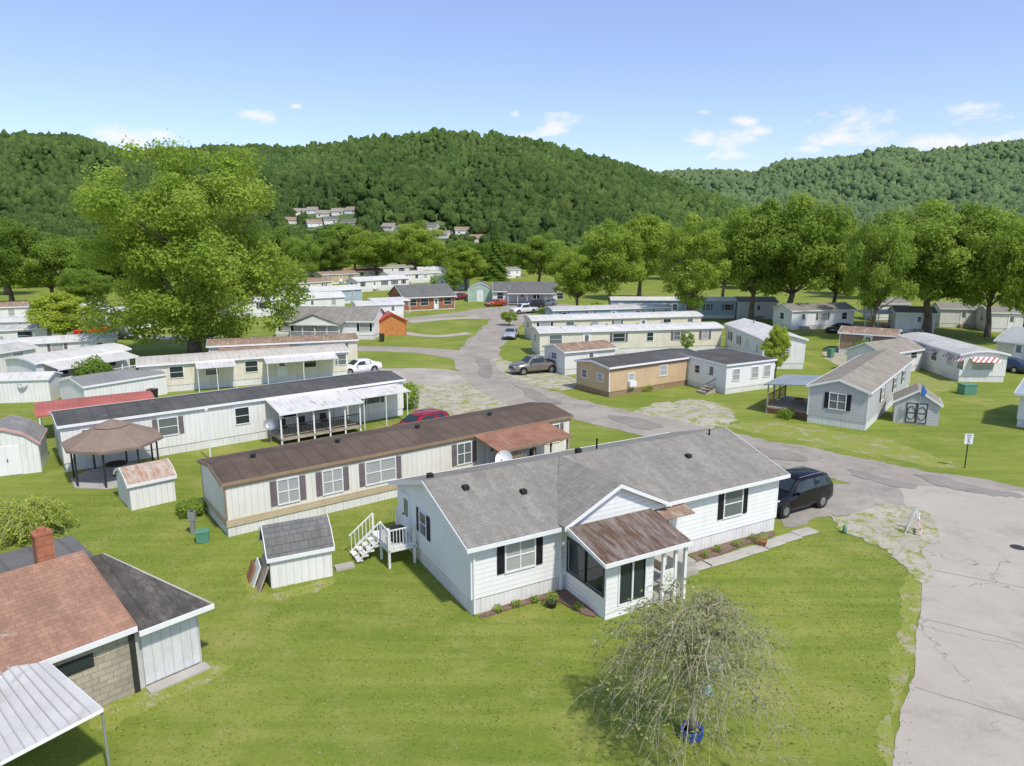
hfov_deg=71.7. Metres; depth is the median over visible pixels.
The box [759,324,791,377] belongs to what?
tree
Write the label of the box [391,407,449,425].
parked car
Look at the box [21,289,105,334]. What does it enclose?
tree
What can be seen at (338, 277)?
mobile home
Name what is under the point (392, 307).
door
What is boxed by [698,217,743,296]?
tree
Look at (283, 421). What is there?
patio chair
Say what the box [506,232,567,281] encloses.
tree
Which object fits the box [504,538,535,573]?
window
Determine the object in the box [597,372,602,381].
window
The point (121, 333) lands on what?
parked car
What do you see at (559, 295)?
window
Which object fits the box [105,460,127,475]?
patio table
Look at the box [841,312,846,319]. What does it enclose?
window
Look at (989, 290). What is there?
tree
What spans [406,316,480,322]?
path
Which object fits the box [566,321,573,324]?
window
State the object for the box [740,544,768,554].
paving slab
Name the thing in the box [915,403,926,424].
door
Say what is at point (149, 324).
mobile home
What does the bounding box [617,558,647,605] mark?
window
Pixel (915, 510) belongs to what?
barricade
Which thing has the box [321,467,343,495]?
window
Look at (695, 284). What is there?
tree
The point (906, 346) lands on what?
mobile home
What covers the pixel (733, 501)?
window
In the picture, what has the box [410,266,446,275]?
mobile home
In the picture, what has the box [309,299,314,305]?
door
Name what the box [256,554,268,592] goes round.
leaning board
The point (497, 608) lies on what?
bedding plant
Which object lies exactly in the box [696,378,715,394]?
steps
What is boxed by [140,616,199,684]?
door
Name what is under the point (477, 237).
hillside house
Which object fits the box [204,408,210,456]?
pole
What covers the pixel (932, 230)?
tree
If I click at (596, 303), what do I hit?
tree
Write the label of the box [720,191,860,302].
tree
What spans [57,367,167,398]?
home
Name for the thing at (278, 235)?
tree
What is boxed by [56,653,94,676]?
window
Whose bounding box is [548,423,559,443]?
window
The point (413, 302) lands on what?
window
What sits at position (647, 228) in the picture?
tree
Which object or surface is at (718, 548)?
bedding plant
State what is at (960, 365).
window
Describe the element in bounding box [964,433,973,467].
speed limit sign
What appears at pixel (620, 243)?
tree
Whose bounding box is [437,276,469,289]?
mobile home
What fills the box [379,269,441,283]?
mobile home
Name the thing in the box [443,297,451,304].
window
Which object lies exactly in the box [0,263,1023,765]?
ground
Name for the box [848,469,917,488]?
asphalt patch
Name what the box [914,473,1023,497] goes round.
asphalt patch
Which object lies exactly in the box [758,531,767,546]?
plant pot
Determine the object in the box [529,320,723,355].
mobile home
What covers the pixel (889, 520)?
dry ground
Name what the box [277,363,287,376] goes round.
door
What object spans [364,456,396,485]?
window
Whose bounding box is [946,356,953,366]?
window
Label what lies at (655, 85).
sky
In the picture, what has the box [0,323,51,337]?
mobile home
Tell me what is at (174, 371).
window
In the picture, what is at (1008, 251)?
tree
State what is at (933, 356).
window
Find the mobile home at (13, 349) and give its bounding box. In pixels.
[0,342,38,372]
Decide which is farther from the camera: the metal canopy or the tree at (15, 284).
the tree at (15, 284)
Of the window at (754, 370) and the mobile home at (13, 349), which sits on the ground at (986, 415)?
the mobile home at (13, 349)
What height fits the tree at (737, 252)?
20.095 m
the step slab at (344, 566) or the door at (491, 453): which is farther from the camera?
the door at (491, 453)
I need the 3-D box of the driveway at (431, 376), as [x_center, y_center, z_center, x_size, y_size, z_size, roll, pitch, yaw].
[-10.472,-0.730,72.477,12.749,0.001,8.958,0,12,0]
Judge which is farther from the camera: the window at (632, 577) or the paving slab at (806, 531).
the paving slab at (806, 531)
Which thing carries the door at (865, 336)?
in the mobile home at (849, 336)
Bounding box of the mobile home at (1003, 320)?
[975,306,1023,331]
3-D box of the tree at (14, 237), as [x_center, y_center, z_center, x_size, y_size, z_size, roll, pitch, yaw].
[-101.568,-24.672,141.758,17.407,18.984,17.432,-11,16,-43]
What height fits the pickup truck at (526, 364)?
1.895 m
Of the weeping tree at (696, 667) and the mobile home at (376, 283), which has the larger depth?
the mobile home at (376, 283)
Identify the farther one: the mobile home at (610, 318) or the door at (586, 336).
the mobile home at (610, 318)
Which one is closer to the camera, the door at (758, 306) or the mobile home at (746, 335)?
the mobile home at (746, 335)
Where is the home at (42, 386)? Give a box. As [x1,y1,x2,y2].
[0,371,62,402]
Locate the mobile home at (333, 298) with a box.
[295,291,345,305]
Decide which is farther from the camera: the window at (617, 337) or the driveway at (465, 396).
the window at (617, 337)
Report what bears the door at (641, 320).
in the mobile home at (610, 318)
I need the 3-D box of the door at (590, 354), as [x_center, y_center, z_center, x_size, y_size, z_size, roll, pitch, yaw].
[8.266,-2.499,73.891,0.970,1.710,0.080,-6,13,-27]
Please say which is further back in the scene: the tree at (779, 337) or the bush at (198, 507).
the tree at (779, 337)
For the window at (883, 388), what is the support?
in the mobile home at (856, 392)
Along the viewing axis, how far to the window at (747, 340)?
81.19 m
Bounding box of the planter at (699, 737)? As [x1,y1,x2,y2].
[680,719,703,743]
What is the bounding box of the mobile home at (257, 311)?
[220,296,294,317]
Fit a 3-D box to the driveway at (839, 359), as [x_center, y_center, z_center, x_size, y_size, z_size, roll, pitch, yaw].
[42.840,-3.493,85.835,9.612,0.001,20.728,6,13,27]
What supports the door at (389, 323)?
in the garden shed at (391, 324)
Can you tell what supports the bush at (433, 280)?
on the ground at (986, 415)
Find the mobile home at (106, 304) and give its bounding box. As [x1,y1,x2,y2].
[36,302,107,322]
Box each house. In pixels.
[273,306,384,339]
[284,217,296,223]
[293,208,305,215]
[300,284,362,303]
[305,207,319,213]
[305,219,323,226]
[315,210,330,217]
[322,216,337,224]
[331,208,343,215]
[341,219,355,224]
[343,206,354,213]
[350,300,404,317]
[367,283,456,313]
[381,223,396,230]
[423,222,439,230]
[435,230,452,238]
[454,227,468,234]
[469,234,484,241]
[492,281,562,305]
[993,326,1023,359]
[1014,378,1023,427]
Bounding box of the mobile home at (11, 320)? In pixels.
[0,316,59,335]
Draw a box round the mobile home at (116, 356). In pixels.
[2,343,138,378]
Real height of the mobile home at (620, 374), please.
3.112 m
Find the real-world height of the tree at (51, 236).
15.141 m
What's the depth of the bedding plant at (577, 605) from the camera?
27.05 m
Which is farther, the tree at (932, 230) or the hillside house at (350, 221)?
the hillside house at (350, 221)
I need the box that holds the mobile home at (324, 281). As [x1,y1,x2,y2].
[298,277,332,291]
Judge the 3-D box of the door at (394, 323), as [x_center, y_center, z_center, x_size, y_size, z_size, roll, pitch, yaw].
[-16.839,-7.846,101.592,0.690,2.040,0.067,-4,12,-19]
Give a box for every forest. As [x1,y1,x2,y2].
[0,127,753,234]
[0,160,703,262]
[654,138,1023,227]
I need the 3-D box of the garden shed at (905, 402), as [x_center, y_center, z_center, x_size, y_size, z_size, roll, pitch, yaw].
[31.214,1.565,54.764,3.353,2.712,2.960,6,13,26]
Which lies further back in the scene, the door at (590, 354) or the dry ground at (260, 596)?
the door at (590, 354)
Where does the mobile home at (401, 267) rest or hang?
on the ground at (986, 415)
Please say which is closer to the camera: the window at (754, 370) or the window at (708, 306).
the window at (754, 370)
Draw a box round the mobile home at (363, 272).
[340,267,383,276]
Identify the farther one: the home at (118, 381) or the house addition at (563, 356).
the house addition at (563, 356)
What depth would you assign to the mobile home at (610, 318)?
99.29 m
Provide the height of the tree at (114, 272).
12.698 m
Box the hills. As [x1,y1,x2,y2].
[23,152,512,245]
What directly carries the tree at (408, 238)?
on the ground at (986, 415)
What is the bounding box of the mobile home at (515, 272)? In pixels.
[487,267,520,277]
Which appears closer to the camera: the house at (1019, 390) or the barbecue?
the barbecue
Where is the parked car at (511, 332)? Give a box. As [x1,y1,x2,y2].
[502,327,518,339]
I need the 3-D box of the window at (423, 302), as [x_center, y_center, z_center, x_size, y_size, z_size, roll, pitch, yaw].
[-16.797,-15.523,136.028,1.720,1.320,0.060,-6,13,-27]
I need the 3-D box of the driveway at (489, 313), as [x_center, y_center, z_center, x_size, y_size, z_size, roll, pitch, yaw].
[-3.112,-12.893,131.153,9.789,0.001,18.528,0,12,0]
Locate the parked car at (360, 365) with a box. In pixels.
[347,358,381,373]
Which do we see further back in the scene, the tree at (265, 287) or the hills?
the hills
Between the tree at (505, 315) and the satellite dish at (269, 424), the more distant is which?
the tree at (505, 315)
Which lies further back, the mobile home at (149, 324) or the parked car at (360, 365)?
the mobile home at (149, 324)
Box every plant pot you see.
[545,590,558,608]
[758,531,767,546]
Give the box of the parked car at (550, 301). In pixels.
[543,298,556,305]
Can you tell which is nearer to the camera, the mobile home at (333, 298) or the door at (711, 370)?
the door at (711, 370)
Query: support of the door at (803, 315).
in the mobile home at (802, 316)
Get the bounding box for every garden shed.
[0,415,48,476]
[113,458,176,510]
[259,514,334,588]
[379,311,407,335]
[467,281,492,301]
[891,383,943,425]
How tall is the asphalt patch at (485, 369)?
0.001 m
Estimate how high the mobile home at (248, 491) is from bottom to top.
3.320 m
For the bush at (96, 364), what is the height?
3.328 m
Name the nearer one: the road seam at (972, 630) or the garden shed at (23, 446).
the road seam at (972, 630)
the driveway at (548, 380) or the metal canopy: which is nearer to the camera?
the metal canopy
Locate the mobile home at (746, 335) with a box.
[724,318,808,368]
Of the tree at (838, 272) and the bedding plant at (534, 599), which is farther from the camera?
the tree at (838, 272)
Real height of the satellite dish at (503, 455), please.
2.426 m
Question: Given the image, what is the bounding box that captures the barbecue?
[389,524,403,542]
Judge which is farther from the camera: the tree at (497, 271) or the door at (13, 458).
the tree at (497, 271)
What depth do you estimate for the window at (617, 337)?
86.00 m
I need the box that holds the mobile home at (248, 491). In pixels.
[197,402,573,536]
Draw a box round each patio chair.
[278,419,288,432]
[298,416,306,430]
[319,412,328,425]
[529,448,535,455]
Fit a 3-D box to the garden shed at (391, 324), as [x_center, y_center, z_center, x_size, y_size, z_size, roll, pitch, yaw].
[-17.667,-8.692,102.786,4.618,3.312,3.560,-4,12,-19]
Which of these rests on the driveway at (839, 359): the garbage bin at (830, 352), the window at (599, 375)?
the garbage bin at (830, 352)
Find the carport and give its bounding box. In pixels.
[34,390,154,425]
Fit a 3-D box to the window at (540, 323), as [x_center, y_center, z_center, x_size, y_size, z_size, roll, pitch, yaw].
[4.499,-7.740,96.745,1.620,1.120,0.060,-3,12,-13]
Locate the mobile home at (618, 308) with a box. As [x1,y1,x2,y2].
[544,302,672,314]
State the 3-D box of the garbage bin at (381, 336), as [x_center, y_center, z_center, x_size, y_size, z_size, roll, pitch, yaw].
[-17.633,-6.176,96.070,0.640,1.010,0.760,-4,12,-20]
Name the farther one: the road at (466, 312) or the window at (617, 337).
the road at (466, 312)
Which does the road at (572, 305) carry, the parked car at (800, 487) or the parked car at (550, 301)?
the parked car at (550, 301)
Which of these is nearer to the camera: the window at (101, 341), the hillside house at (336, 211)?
the window at (101, 341)
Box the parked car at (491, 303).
[484,299,507,306]
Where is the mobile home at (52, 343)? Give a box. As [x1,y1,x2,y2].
[0,332,117,352]
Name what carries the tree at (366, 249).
on the ground at (986, 415)
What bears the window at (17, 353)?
in the mobile home at (13, 349)
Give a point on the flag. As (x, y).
(923, 391)
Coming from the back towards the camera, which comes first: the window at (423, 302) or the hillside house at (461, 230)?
the hillside house at (461, 230)
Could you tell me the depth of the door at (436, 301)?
137.20 m
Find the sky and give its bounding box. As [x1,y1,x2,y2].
[0,0,1023,171]
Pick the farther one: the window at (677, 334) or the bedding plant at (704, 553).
the window at (677, 334)
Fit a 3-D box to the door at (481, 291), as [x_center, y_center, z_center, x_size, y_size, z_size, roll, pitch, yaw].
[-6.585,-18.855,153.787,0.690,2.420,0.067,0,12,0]
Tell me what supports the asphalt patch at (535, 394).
on the road at (487, 341)
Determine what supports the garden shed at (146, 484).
on the ground at (986, 415)
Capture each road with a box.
[118,335,458,358]
[404,307,501,320]
[453,306,1023,490]
[454,291,516,306]
[543,304,724,337]
[892,486,1023,765]
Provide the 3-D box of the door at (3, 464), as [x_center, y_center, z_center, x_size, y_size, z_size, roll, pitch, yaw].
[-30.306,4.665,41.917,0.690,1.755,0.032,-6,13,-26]
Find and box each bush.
[0,493,80,545]
[71,354,114,375]
[175,497,206,517]
[403,382,420,408]
[430,274,444,283]
[642,384,652,390]
[777,407,795,418]
[851,338,878,346]
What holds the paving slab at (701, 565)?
on the ground at (986, 415)
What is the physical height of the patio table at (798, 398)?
0.400 m
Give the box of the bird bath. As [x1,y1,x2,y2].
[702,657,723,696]
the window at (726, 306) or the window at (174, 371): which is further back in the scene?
the window at (726, 306)
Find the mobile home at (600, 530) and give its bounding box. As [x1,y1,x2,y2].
[388,427,790,619]
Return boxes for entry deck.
[349,508,416,568]
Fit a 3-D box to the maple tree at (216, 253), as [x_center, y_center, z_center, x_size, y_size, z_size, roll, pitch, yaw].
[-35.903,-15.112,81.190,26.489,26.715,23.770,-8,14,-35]
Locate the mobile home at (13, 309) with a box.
[0,301,30,316]
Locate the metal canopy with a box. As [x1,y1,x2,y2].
[0,662,110,765]
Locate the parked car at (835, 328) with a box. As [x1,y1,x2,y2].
[825,322,853,333]
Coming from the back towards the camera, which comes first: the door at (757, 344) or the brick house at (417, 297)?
the brick house at (417, 297)
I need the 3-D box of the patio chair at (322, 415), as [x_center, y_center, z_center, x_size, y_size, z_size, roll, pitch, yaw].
[-13.573,2.670,51.308,0.500,0.950,0.510,-9,15,-37]
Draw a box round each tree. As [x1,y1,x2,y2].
[0,215,48,301]
[0,230,58,287]
[0,236,97,292]
[1,269,7,294]
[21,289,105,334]
[38,233,68,272]
[55,267,115,299]
[61,128,314,353]
[68,235,96,256]
[86,259,126,284]
[89,252,135,282]
[110,275,177,297]
[246,275,284,296]
[254,226,292,274]
[277,233,322,276]
[303,236,348,271]
[314,221,368,268]
[317,255,356,270]
[348,230,403,275]
[385,219,444,269]
[419,252,444,265]
[436,239,490,268]
[441,244,489,290]
[442,268,463,291]
[480,227,510,281]
[482,241,521,266]
[500,310,517,324]
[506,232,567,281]
[546,247,604,304]
[555,246,581,253]
[562,572,815,765]
[574,218,648,304]
[591,301,603,304]
[618,211,672,295]
[653,212,731,311]
[666,225,696,271]
[680,330,694,348]
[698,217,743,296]
[714,197,806,319]
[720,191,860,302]
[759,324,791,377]
[814,215,861,301]
[842,215,921,326]
[870,196,1018,333]
[949,205,1023,336]
[978,215,1023,326]
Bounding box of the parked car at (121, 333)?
[101,329,132,339]
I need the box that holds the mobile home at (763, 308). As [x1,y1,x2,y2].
[733,296,778,319]
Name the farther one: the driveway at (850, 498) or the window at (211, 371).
the window at (211, 371)
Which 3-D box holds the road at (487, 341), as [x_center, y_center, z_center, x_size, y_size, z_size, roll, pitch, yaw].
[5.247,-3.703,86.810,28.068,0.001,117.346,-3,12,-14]
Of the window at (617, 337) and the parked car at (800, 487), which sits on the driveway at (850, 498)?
the parked car at (800, 487)
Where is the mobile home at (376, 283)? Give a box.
[345,274,409,291]
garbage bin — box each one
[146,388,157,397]
[379,333,383,340]
[827,348,834,356]
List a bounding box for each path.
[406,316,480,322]
[406,332,471,336]
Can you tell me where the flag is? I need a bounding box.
[916,382,926,425]
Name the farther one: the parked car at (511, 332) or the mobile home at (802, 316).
the mobile home at (802, 316)
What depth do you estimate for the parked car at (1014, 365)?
73.85 m
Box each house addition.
[542,340,617,374]
[679,347,777,393]
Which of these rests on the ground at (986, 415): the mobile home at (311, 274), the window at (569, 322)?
the mobile home at (311, 274)
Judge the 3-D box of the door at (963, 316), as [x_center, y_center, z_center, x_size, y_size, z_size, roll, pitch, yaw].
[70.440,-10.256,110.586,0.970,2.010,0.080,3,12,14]
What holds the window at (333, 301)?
in the mobile home at (333, 298)
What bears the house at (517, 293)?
on the ground at (986, 415)
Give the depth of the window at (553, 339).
84.37 m
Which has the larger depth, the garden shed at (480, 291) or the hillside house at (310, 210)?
the hillside house at (310, 210)
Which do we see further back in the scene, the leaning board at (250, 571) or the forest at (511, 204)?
the forest at (511, 204)
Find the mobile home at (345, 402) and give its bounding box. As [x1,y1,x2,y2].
[49,370,410,471]
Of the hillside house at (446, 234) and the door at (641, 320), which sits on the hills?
the hillside house at (446, 234)
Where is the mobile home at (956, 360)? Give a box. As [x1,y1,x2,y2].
[896,332,1011,381]
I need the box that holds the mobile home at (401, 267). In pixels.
[372,264,413,271]
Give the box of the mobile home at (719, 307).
[608,295,735,317]
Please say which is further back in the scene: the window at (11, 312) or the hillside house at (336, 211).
the hillside house at (336, 211)
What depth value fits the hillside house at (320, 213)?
453.70 m
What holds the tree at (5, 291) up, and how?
on the ground at (986, 415)
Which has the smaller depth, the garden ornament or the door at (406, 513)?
the door at (406, 513)
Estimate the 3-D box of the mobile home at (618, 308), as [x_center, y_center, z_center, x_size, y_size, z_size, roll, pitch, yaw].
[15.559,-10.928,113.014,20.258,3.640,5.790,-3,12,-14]
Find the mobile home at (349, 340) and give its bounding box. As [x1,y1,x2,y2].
[206,332,358,362]
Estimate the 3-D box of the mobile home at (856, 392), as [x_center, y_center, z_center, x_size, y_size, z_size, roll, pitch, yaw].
[28.409,-0.172,60.932,8.021,3.712,18.360,9,15,37]
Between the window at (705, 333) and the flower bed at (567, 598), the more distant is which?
the window at (705, 333)
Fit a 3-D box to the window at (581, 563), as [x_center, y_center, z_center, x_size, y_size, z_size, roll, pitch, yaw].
[2.814,7.013,27.194,0.080,1.490,2.480,-6,13,-29]
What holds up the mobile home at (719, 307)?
on the ground at (986, 415)
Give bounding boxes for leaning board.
[246,559,254,582]
[251,557,260,587]
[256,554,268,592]
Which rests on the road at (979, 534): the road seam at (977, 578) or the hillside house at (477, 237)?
the road seam at (977, 578)
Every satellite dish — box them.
[263,418,275,442]
[495,450,511,461]
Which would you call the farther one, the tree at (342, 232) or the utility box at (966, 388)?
the tree at (342, 232)
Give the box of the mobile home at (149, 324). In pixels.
[100,307,155,329]
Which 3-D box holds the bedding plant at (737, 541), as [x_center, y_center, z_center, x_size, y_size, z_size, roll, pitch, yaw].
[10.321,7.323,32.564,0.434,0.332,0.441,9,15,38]
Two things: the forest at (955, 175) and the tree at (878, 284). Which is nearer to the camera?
the tree at (878, 284)
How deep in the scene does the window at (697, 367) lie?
66.71 m
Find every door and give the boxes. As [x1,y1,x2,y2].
[0,447,7,475]
[5,445,22,474]
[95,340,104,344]
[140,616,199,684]
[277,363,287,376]
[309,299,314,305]
[311,325,317,334]
[334,406,346,419]
[387,321,391,335]
[390,305,395,313]
[392,321,396,334]
[401,490,410,537]
[434,298,438,308]
[477,290,479,301]
[480,290,482,301]
[487,446,496,463]
[520,294,523,301]
[583,333,590,340]
[587,351,594,357]
[640,319,646,323]
[707,363,715,385]
[755,304,761,315]
[755,342,758,354]
[800,312,806,325]
[863,335,872,341]
[905,402,916,423]
[914,315,922,328]
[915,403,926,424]
[959,311,967,323]
[1007,315,1015,327]
[1012,344,1023,358]
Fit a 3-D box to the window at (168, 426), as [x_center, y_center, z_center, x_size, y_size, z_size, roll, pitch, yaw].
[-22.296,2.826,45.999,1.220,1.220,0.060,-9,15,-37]
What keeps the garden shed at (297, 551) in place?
on the ground at (986, 415)
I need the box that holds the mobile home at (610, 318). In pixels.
[523,310,702,339]
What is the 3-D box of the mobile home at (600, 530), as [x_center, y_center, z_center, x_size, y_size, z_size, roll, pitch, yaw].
[4.428,5.392,32.257,17.056,4.450,11.240,-6,13,-29]
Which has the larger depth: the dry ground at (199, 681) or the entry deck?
the entry deck
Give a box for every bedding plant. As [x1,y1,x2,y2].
[492,604,502,612]
[511,599,521,606]
[529,595,539,601]
[573,601,582,609]
[699,550,709,556]
[713,544,721,551]
[732,539,741,545]
[748,533,758,539]
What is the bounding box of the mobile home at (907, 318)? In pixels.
[887,306,938,332]
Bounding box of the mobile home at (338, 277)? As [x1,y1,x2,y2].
[313,270,357,283]
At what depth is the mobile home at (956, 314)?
110.97 m
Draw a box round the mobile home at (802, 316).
[772,302,891,330]
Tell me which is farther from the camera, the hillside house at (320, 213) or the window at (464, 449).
the hillside house at (320, 213)
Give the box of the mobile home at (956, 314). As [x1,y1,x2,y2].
[931,302,983,328]
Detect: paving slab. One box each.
[695,560,712,570]
[702,555,731,566]
[722,549,750,561]
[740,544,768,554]
[757,538,785,548]
[774,532,802,542]
[791,527,818,536]
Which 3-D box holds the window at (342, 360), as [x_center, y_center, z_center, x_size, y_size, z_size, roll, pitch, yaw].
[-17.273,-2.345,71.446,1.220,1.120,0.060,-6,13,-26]
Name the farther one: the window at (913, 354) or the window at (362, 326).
the window at (362, 326)
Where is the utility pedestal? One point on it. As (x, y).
(191, 516)
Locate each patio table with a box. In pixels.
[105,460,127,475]
[794,397,803,404]
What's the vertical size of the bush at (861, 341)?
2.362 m
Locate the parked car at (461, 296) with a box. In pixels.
[455,293,467,299]
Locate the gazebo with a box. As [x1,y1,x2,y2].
[62,419,162,489]
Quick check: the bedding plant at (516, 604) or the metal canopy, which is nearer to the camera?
the metal canopy
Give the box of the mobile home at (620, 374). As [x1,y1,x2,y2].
[574,348,696,396]
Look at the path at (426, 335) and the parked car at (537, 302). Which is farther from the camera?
the parked car at (537, 302)
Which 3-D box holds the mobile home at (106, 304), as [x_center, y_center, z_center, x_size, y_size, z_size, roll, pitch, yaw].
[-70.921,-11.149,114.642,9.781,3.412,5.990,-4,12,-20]
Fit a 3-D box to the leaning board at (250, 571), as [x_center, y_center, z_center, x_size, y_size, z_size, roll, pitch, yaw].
[-10.886,7.842,29.553,0.061,0.700,0.800,19,2,-29]
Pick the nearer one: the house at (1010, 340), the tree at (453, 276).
the house at (1010, 340)
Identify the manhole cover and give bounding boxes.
[1010,544,1023,549]
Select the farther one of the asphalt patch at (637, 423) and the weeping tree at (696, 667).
the asphalt patch at (637, 423)
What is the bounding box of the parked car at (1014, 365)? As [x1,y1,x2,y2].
[1006,357,1023,373]
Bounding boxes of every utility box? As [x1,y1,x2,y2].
[195,527,209,543]
[957,383,978,394]
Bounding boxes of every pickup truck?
[72,325,111,333]
[508,354,556,374]
[509,303,538,313]
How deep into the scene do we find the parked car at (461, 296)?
159.58 m
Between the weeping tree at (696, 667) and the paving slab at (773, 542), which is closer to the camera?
the weeping tree at (696, 667)
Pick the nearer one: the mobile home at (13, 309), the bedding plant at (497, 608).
the bedding plant at (497, 608)
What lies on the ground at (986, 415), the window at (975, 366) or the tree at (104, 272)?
the tree at (104, 272)
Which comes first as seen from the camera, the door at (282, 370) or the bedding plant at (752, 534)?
the bedding plant at (752, 534)
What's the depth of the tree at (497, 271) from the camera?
223.64 m
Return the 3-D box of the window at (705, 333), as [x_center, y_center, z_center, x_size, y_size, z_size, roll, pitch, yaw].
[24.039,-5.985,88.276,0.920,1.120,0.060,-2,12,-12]
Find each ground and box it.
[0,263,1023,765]
[89,660,233,730]
[241,572,335,602]
[633,399,736,428]
[727,420,960,467]
[829,503,939,582]
[876,567,921,765]
[909,373,957,391]
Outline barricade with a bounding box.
[904,505,922,536]
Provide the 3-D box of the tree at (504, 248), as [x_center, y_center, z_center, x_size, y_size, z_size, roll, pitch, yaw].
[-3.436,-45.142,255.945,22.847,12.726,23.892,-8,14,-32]
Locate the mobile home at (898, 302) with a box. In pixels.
[862,298,910,319]
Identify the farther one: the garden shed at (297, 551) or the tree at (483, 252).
the tree at (483, 252)
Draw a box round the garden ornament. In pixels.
[842,524,846,533]
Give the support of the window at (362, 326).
in the ranch house at (361, 322)
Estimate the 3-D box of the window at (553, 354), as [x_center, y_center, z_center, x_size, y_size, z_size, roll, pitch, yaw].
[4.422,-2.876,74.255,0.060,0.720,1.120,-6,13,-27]
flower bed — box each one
[479,590,595,617]
[654,531,774,570]
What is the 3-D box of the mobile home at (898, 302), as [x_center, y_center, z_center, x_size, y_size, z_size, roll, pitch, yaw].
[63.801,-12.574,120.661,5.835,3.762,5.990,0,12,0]
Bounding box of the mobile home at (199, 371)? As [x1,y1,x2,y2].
[136,343,349,392]
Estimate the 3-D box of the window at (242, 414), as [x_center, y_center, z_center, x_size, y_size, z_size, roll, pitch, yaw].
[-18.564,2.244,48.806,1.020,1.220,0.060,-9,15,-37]
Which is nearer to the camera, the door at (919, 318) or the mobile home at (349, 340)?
the mobile home at (349, 340)
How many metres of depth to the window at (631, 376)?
63.80 m
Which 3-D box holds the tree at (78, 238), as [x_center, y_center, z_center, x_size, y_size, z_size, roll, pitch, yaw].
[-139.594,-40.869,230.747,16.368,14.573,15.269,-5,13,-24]
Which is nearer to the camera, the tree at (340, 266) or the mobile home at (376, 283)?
the mobile home at (376, 283)
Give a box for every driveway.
[357,368,464,384]
[408,380,510,415]
[468,308,517,318]
[492,358,576,390]
[776,480,918,527]
[822,347,846,365]
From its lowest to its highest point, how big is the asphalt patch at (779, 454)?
0.001 m
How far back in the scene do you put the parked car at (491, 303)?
144.15 m
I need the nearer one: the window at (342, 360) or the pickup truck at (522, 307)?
the window at (342, 360)
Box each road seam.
[917,687,1023,719]
[926,619,1021,642]
[930,569,1022,587]
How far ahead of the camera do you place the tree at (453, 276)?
170.65 m
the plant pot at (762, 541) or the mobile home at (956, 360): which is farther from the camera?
the mobile home at (956, 360)
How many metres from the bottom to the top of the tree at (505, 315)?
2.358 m
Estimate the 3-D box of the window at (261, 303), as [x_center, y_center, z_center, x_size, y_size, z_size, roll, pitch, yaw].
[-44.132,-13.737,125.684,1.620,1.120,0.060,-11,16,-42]
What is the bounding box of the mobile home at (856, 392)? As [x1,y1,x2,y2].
[764,348,914,430]
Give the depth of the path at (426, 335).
102.86 m
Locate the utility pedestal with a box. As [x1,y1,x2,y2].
[187,510,196,533]
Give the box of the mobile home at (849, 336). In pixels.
[838,325,901,353]
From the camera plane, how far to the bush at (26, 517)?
33.10 m
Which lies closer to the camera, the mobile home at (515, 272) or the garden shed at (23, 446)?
the garden shed at (23, 446)
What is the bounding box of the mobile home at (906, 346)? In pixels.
[844,337,925,370]
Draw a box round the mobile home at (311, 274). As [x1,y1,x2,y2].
[306,268,337,276]
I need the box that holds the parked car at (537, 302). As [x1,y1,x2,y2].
[523,298,544,306]
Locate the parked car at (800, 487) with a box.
[777,465,832,518]
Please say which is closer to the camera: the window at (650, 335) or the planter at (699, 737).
the planter at (699, 737)
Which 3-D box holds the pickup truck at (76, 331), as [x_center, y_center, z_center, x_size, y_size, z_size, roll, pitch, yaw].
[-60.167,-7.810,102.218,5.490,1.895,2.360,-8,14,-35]
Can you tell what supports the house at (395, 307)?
on the ground at (986, 415)
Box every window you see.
[7,309,14,315]
[12,351,23,356]
[16,331,32,336]
[50,344,63,350]
[54,368,68,374]
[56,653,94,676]
[157,416,178,436]
[169,366,183,378]
[205,368,218,375]
[234,406,250,424]
[244,360,258,372]
[258,302,266,308]
[276,475,300,505]
[281,323,290,330]
[282,413,299,418]
[304,361,316,367]
[314,409,327,413]
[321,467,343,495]
[331,299,335,304]
[334,354,346,365]
[359,323,369,330]
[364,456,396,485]
[366,396,380,404]
[408,299,416,305]
[418,508,426,539]
[420,298,428,305]
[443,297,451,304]
[456,441,471,465]
[497,293,502,298]
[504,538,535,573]
[539,322,550,325]
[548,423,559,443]
[549,335,561,343]
[551,351,556,359]
[557,293,562,298]
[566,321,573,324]
[566,536,604,597]
[581,368,587,377]
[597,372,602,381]
[612,333,624,341]
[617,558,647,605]
[628,372,634,380]
[646,332,653,340]
[659,365,667,376]
[672,304,677,309]
[673,331,680,339]
[694,364,700,373]
[701,330,708,338]
[705,304,710,309]
[723,489,743,518]
[724,304,730,309]
[732,368,739,380]
[745,338,748,348]
[751,366,758,378]
[763,364,770,376]
[818,313,827,319]
[828,392,846,410]
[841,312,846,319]
[881,386,884,401]
[893,376,896,390]
[902,369,905,382]
[910,352,917,358]
[931,351,937,361]
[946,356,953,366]
[957,359,964,369]
[971,361,994,370]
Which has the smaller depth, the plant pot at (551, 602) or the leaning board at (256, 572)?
the plant pot at (551, 602)
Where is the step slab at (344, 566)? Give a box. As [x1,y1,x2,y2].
[334,561,354,571]
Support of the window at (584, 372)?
in the mobile home at (620, 374)
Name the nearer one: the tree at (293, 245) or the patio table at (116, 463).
the patio table at (116, 463)
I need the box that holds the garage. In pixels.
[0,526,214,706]
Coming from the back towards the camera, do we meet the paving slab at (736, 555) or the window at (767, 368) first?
the window at (767, 368)
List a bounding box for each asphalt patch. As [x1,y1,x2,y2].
[475,357,492,377]
[512,383,561,403]
[608,415,662,428]
[757,448,807,460]
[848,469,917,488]
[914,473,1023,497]

